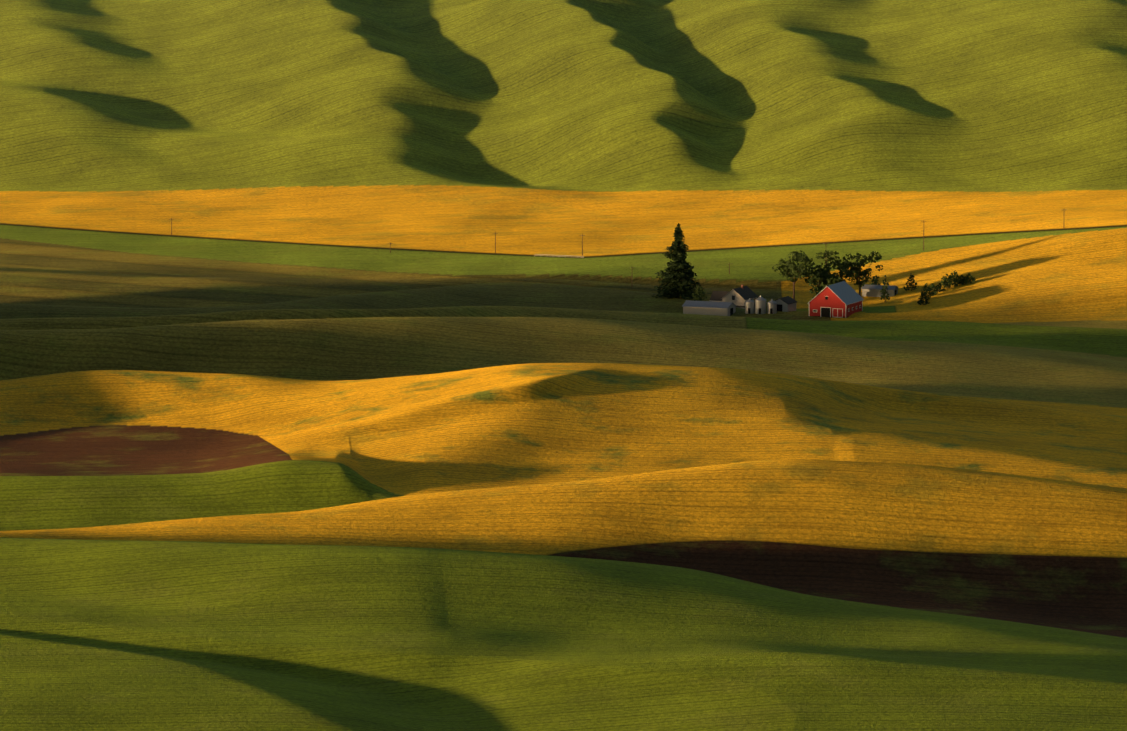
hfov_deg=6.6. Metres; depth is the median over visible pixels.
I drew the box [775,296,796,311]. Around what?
shed
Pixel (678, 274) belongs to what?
conifer tree
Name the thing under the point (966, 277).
windbreak shrub
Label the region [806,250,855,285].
broadleaf tree
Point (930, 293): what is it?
windbreak shrub
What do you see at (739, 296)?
house
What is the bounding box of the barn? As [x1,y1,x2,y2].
[807,281,863,317]
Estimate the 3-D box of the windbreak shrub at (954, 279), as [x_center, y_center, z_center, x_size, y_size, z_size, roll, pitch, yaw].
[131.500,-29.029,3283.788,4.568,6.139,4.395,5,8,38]
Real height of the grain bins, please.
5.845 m
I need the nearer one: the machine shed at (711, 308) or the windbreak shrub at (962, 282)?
the machine shed at (711, 308)
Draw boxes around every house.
[709,285,757,308]
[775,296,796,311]
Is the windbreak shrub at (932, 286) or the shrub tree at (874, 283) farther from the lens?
the shrub tree at (874, 283)
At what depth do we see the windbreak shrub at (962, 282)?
3285.60 m
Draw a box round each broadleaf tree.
[772,250,814,299]
[805,266,839,297]
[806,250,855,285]
[841,251,882,295]
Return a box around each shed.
[682,300,735,315]
[861,285,898,296]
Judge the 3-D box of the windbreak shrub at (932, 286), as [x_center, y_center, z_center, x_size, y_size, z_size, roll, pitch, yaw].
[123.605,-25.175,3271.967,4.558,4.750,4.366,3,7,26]
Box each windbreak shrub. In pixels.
[917,291,929,304]
[921,283,933,300]
[925,283,937,295]
[935,283,945,291]
[940,274,952,288]
[949,270,961,286]
[958,275,965,284]
[964,273,975,283]
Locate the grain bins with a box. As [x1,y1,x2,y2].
[745,296,776,313]
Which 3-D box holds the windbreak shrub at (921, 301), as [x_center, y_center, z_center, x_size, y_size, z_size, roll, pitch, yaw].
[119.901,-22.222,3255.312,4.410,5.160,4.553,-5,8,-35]
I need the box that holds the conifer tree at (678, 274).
[652,223,702,299]
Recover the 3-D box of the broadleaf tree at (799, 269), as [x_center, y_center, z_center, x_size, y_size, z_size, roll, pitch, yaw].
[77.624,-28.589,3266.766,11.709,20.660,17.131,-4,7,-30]
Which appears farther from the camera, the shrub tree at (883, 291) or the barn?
the shrub tree at (883, 291)
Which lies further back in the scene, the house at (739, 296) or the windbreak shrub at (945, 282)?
the windbreak shrub at (945, 282)
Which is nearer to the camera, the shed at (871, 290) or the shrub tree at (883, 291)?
the shrub tree at (883, 291)
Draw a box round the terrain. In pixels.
[0,0,1126,730]
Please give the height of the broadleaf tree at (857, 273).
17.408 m
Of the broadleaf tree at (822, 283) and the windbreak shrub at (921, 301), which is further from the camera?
the broadleaf tree at (822, 283)
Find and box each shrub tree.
[692,285,706,300]
[871,275,879,284]
[880,275,889,300]
[903,273,918,290]
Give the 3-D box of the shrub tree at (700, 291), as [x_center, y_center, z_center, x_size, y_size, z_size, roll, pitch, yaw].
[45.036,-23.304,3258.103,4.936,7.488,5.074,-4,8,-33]
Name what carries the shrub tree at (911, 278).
on the terrain
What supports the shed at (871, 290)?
on the terrain
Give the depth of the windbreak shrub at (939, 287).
3277.44 m

